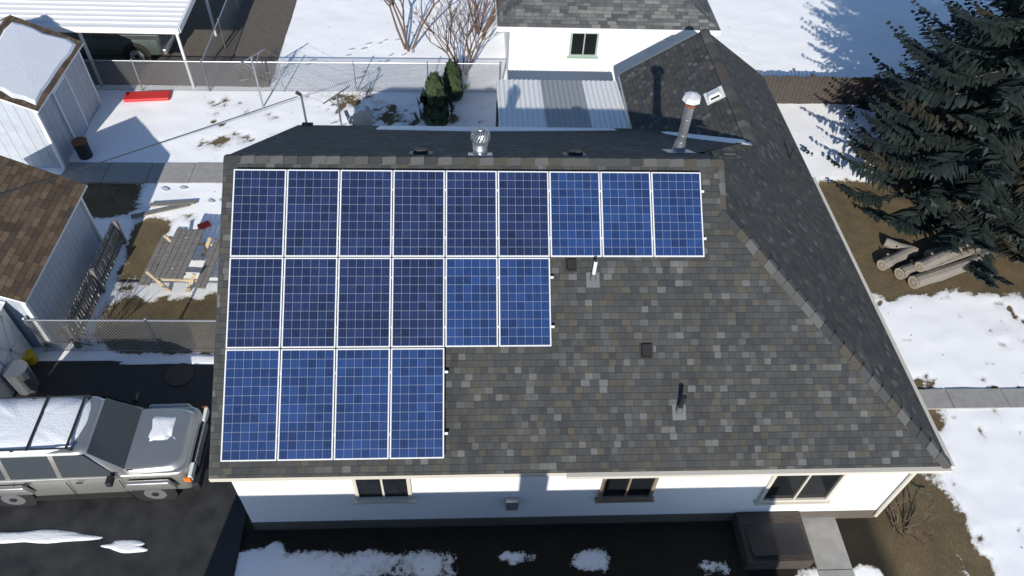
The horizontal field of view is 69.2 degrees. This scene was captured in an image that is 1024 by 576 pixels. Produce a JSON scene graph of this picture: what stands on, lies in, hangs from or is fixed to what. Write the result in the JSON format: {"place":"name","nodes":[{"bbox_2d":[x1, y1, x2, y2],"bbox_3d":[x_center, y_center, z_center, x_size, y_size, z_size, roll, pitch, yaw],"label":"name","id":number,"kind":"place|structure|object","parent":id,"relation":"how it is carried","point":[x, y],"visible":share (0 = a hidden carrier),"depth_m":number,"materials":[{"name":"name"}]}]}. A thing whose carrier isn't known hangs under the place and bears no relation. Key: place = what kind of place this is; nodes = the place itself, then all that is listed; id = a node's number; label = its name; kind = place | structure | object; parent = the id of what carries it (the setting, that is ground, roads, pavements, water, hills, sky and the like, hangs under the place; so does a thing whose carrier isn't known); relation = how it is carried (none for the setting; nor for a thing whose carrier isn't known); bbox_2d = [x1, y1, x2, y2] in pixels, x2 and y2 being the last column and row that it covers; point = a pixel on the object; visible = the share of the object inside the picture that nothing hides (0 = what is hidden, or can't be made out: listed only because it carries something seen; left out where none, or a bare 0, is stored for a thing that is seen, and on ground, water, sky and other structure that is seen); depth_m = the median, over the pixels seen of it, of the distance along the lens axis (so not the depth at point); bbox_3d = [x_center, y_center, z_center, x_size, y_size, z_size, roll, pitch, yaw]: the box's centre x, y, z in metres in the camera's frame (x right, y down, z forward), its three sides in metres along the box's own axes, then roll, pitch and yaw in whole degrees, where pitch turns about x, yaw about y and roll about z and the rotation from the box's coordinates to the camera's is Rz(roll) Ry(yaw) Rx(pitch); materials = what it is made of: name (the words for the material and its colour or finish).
{"place":"outdoors","nodes":[
{"label":"outdoors","id":0,"kind":"place"},
{"bbox_2d":[344,106,373,125],"bbox_3d":[-5.053,-5.669,24.622,0.850,1.099,0.939,-16,51,-16],"label":"adirondack chair","id":1,"kind":"object","parent":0,"point":[362,119],"visible":0.76,"depth_m":24.54,"materials":[{"name":"grey wood"}]},
{"bbox_2d":[0,162,1023,575],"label":"paving and drive","id":2,"kind":"structure","parent":0,"point":[192,532],"depth_m":15.78,"materials":[{"name":"asphalt"}]},
{"bbox_2d":[0,393,210,506],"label":"silver suv","id":3,"kind":"object","parent":2,"relation":"on","point":[85,446],"visible":0.99,"depth_m":15.38,"materials":[{"name":"grey paint"}]},
{"bbox_2d":[0,355,213,552],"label":"driveway snow patches","id":4,"kind":"object","parent":2,"relation":"on","point":[57,536],"visible":0.59,"depth_m":15.31,"materials":[{"name":"white snow"}]},
{"bbox_2d":[32,0,1023,575],"bbox_3d":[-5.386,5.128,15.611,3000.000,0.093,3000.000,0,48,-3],"label":"ground","id":5,"kind":"structure","parent":0,"point":[964,330],"depth_m":20.89,"materials":[{"name":"white snow"}]},
{"bbox_2d":[0,301,33,397],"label":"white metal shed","id":6,"kind":"structure","parent":5,"relation":"on","point":[14,344],"depth_m":17.36,"materials":[{"name":"white metal"}]},
{"bbox_2d":[0,15,101,168],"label":"grey shed","id":7,"kind":"structure","parent":5,"relation":"on","point":[50,102],"depth_m":22.54,"materials":[{"name":"grey metal"}]},
{"bbox_2d":[0,155,102,348],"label":"brown roof shed","id":8,"kind":"structure","parent":5,"relation":"on","point":[51,238],"depth_m":18.47,"materials":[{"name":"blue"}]},
{"bbox_2d":[50,298,117,345],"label":"bush","id":9,"kind":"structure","parent":5,"relation":"on","point":[91,334],"depth_m":18.35,"materials":[{"name":"brown plant"}]},
{"bbox_2d":[62,219,126,348],"bbox_3d":[-10.881,-0.187,19.470,0.134,0.946,3.794,0,48,-3],"label":"picket fence","id":10,"kind":"object","parent":5,"relation":"on","point":[109,252],"visible":0.94,"depth_m":19.45,"materials":[{"name":"grey wood"}]},
{"bbox_2d":[2,90,210,394],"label":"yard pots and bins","id":11,"kind":"object","parent":5,"relation":"on","point":[20,377],"visible":1,"depth_m":18.04,"materials":[{"name":"red plastic"}]},
{"bbox_2d":[0,0,216,87],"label":"carport","id":12,"kind":"object","parent":5,"relation":"on","point":[79,17],"visible":0.85,"depth_m":24.78,"materials":[{"name":"white metal"}]},
{"bbox_2d":[21,317,215,352],"bbox_3d":[-8.694,1.162,18.109,5.788,1.344,0.088,0,48,-3],"label":"chain-link fence","id":13,"kind":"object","parent":5,"relation":"on","point":[145,320],"depth_m":18.00,"materials":[{"name":"grey metal"}]},
{"bbox_2d":[138,228,219,291],"bbox_3d":[-8.917,-0.684,20.160,1.760,0.808,1.850,3,48,-1],"label":"picnic table","id":14,"kind":"object","parent":5,"relation":"on","point":[177,250],"visible":0.9,"depth_m":19.90,"materials":[{"name":"grey wood"}]},
{"bbox_2d":[82,0,296,86],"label":"carport pad","id":15,"kind":"object","parent":5,"relation":"on","point":[259,25],"visible":0.43,"depth_m":28.12,"materials":[{"name":"grey concrete"}]},
{"bbox_2d":[58,32,175,64],"bbox_3d":[-15.160,-9.334,26.927,5.420,1.830,2.021,0,48,-3],"label":"parked car","id":16,"kind":"object","parent":15,"relation":"on","point":[129,46],"visible":0.27,"depth_m":26.48,"materials":[{"name":"grey paint"}]},
{"bbox_2d":[232,51,279,87],"bbox_3d":[-8.884,-7.534,26.102,1.639,1.096,1.857,-33,57,-28],"label":"bush","id":17,"kind":"object","parent":5,"relation":"on","point":[273,64],"visible":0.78,"depth_m":26.02,"materials":[{"name":"plant"}]},
{"bbox_2d":[84,0,501,91],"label":"chain link fence","id":18,"kind":"object","parent":5,"relation":"on","point":[410,65],"visible":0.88,"depth_m":25.88,"materials":[{"name":"grey metal"}]},
{"bbox_2d":[237,49,349,124],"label":"clothesline poles","id":19,"kind":"object","parent":5,"relation":"on","point":[336,95],"visible":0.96,"depth_m":23.90,"materials":[{"name":"silver metal"}]},
{"bbox_2d":[161,2,488,202],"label":"snow footprints","id":20,"kind":"object","parent":5,"relation":"on","point":[210,200],"visible":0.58,"depth_m":27.68,"materials":[{"name":"white snow"}]},
{"bbox_2d":[384,0,438,51],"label":"bare shrub","id":21,"kind":"object","parent":5,"relation":"on","point":[392,3],"visible":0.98,"depth_m":27.72,"materials":[{"name":"plant"}]},
{"bbox_2d":[414,70,452,125],"bbox_3d":[-2.624,-6.319,24.698,1.309,2.056,1.167,-30,56,-27],"label":"arborvitae","id":22,"kind":"object","parent":5,"relation":"on","point":[435,101],"visible":0.99,"depth_m":24.63,"materials":[{"name":"green plant"}]},
{"bbox_2d":[442,58,466,101],"bbox_3d":[-2.105,-7.316,25.960,1.074,1.581,0.974,0,48,-3],"label":"arborvitae","id":23,"kind":"object","parent":5,"relation":"on","point":[452,81],"visible":0.94,"depth_m":25.77,"materials":[{"name":"green plant"}]},
{"bbox_2d":[410,0,508,74],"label":"bare lilac","id":24,"kind":"object","parent":5,"relation":"on","point":[484,34],"visible":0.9,"depth_m":26.02,"materials":[{"name":"brown plant"}]},
{"bbox_2d":[467,0,494,33],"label":"bare shrub","id":25,"kind":"object","parent":5,"relation":"on","point":[475,26],"visible":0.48,"depth_m":29.15,"materials":[{"name":"brown plant"}]},
{"bbox_2d":[131,200,930,494],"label":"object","id":26,"kind":"object","parent":5,"relation":"on","point":[180,204],"visible":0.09,"depth_m":21.98,"materials":[{"name":"green"}]},
{"bbox_2d":[496,79,629,127],"bbox_3d":[1.409,-4.708,23.083,3.770,2.638,2.843,0,48,-3],"label":"patio cover","id":27,"kind":"object","parent":5,"relation":"on","point":[561,103],"visible":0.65,"depth_m":22.18,"materials":[{"name":"white metal"}]},
{"bbox_2d":[208,28,951,529],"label":"house","id":28,"kind":"structure","parent":5,"relation":"on","point":[760,328],"depth_m":14.49,"materials":[{"name":"white paint"}]},
{"bbox_2d":[0,91,312,194],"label":"service mast and wires","id":29,"kind":"object","parent":28,"relation":"attached to","point":[305,123],"visible":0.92,"depth_m":18.40,"materials":[{"name":"black metal"}]},
{"bbox_2d":[408,148,432,154],"bbox_3d":[-1.883,-2.809,15.367,0.480,0.298,0.452,0,48,-3],"label":"box vent","id":30,"kind":"object","parent":28,"relation":"on","point":[421,151],"visible":1,"depth_m":15.21,"materials":[{"name":"grey metal"}]},
{"bbox_2d":[220,169,706,461],"bbox_3d":[-0.730,0.424,14.079,9.140,3.047,4.582,0,48,-3],"label":"solar array","id":31,"kind":"object","parent":28,"relation":"on","point":[306,428],"visible":1,"depth_m":14.06,"materials":[{"name":"blue glass"}]},
{"bbox_2d":[468,126,492,155],"bbox_3d":[-0.645,-2.922,15.090,0.500,0.777,0.436,0,48,-3],"label":"turbine vent","id":32,"kind":"object","parent":28,"relation":"on","point":[480,141],"visible":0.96,"depth_m":14.97,"materials":[{"name":"grey metal"}]},
{"bbox_2d":[375,126,752,145],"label":"roof snow patches","id":33,"kind":"object","parent":28,"relation":"on","point":[470,128],"visible":0.89,"depth_m":20.11,"materials":[{"name":"white snow"}]},
{"bbox_2d":[564,258,577,271],"bbox_3d":[1.151,-0.448,14.448,0.250,0.175,0.243,0,48,-3],"label":"box vent","id":34,"kind":"object","parent":28,"relation":"on","point":[570,264],"visible":1,"depth_m":14.42,"materials":[{"name":"black plastic"}]},
{"bbox_2d":[562,149,587,155],"bbox_3d":[1.312,-2.815,15.552,0.480,0.298,0.452,0,48,-3],"label":"box vent","id":35,"kind":"object","parent":28,"relation":"on","point":[574,152],"visible":0.98,"depth_m":15.40,"materials":[{"name":"grey metal"}]},
{"bbox_2d":[586,260,599,287],"bbox_3d":[1.581,-0.297,14.281,0.260,0.596,0.255,0,48,-3],"label":"vent pipe","id":36,"kind":"object","parent":28,"relation":"on","point":[592,279],"visible":1,"depth_m":14.42,"materials":[{"name":"white metal"}]},
{"bbox_2d":[352,475,847,505],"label":"house windows","id":37,"kind":"structure","parent":28,"relation":"in","point":[801,490],"depth_m":14.96,"materials":[{"name":"glass"}]},
{"bbox_2d":[639,343,653,358],"bbox_3d":[2.586,1.209,14.281,0.270,0.200,0.280,0,48,-3],"label":"box vent","id":38,"kind":"object","parent":28,"relation":"on","point":[645,350],"visible":1,"depth_m":14.25,"materials":[{"name":"black plastic"}]},
{"bbox_2d":[672,394,686,419],"bbox_3d":[3.195,2.225,13.998,0.260,0.596,0.255,0,48,-3],"label":"vent pipe","id":39,"kind":"object","parent":28,"relation":"on","point":[679,411],"visible":1,"depth_m":14.13,"materials":[{"name":"grey metal"}]},
{"bbox_2d":[661,91,700,152],"bbox_3d":[3.680,-3.449,15.813,0.600,1.642,0.523,0,48,-3],"label":"chimney flue","id":40,"kind":"object","parent":28,"relation":"on","point":[691,99],"visible":0.97,"depth_m":15.66,"materials":[{"name":"grey metal"}]},
{"bbox_2d":[703,86,725,104],"bbox_3d":[5.497,-5.246,20.136,0.438,0.340,0.520,0,48,-3],"label":"roof vent","id":41,"kind":"object","parent":28,"relation":"on","point":[715,94],"visible":1,"depth_m":20.05,"materials":[{"name":"white"}]},
{"bbox_2d":[713,151,740,156],"bbox_3d":[4.557,-2.822,15.739,0.480,0.298,0.452,0,48,-3],"label":"box vent","id":42,"kind":"object","parent":28,"relation":"on","point":[726,154],"visible":1,"depth_m":15.58,"materials":[{"name":"grey metal"}]},
{"bbox_2d":[566,177,954,516],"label":"gutters","id":43,"kind":"object","parent":28,"relation":"attached to","point":[912,472],"visible":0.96,"depth_m":14.17,"materials":[{"name":"paint"}]},
{"bbox_2d":[789,147,794,159],"bbox_3d":[7.387,-3.543,19.599,0.058,0.424,0.060,0,48,-3],"label":"roof vent","id":44,"kind":"object","parent":28,"relation":"attached to","point":[791,154],"visible":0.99,"depth_m":19.56,"materials":[{"name":"grey metal"}]},
{"bbox_2d":[505,497,814,569],"bbox_3d":[3.058,5.064,15.305,6.375,1.275,1.110,0,48,-3],"label":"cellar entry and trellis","id":45,"kind":"object","parent":5,"relation":"on","point":[772,540],"visible":1,"depth_m":15.51,"materials":[{"name":"grey concrete"}]},
{"bbox_2d":[764,73,942,104],"bbox_3d":[18.083,-7.183,27.211,19.790,1.200,0.149,0,48,-3],"label":"board fence","id":46,"kind":"object","parent":5,"relation":"on","point":[812,89],"visible":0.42,"depth_m":26.74,"materials":[{"name":"brown wood"}]},
{"bbox_2d":[803,0,1023,289],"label":"spruce tree","id":47,"kind":"object","parent":5,"relation":"on","point":[959,136],"visible":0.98,"depth_m":21.64,"materials":[{"name":"green plant"}]},
{"bbox_2d":[883,490,946,545],"bbox_3d":[8.660,5.005,15.992,1.337,0.820,1.228,0,48,-3],"label":"bare shrub","id":48,"kind":"object","parent":5,"relation":"on","point":[909,526],"visible":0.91,"depth_m":16.05,"materials":[{"name":"brown plant"}]},
{"bbox_2d":[877,238,990,288],"bbox_3d":[12.413,-1.130,21.846,3.622,0.646,1.927,-16,51,-17],"label":"log pile","id":49,"kind":"object","parent":5,"relation":"on","point":[937,264],"visible":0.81,"depth_m":21.38,"materials":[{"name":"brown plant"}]},
{"bbox_2d":[930,0,1009,56],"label":"spruce tree","id":50,"kind":"object","parent":5,"relation":"on","point":[986,7],"visible":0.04,"depth_m":28.35,"materials":[{"name":"green plant"}]},
{"bbox_2d":[495,0,720,88],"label":"white garage","id":51,"kind":"structure","parent":0,"point":[592,40],"depth_m":25.56,"materials":[{"name":"paint"}]}
]}

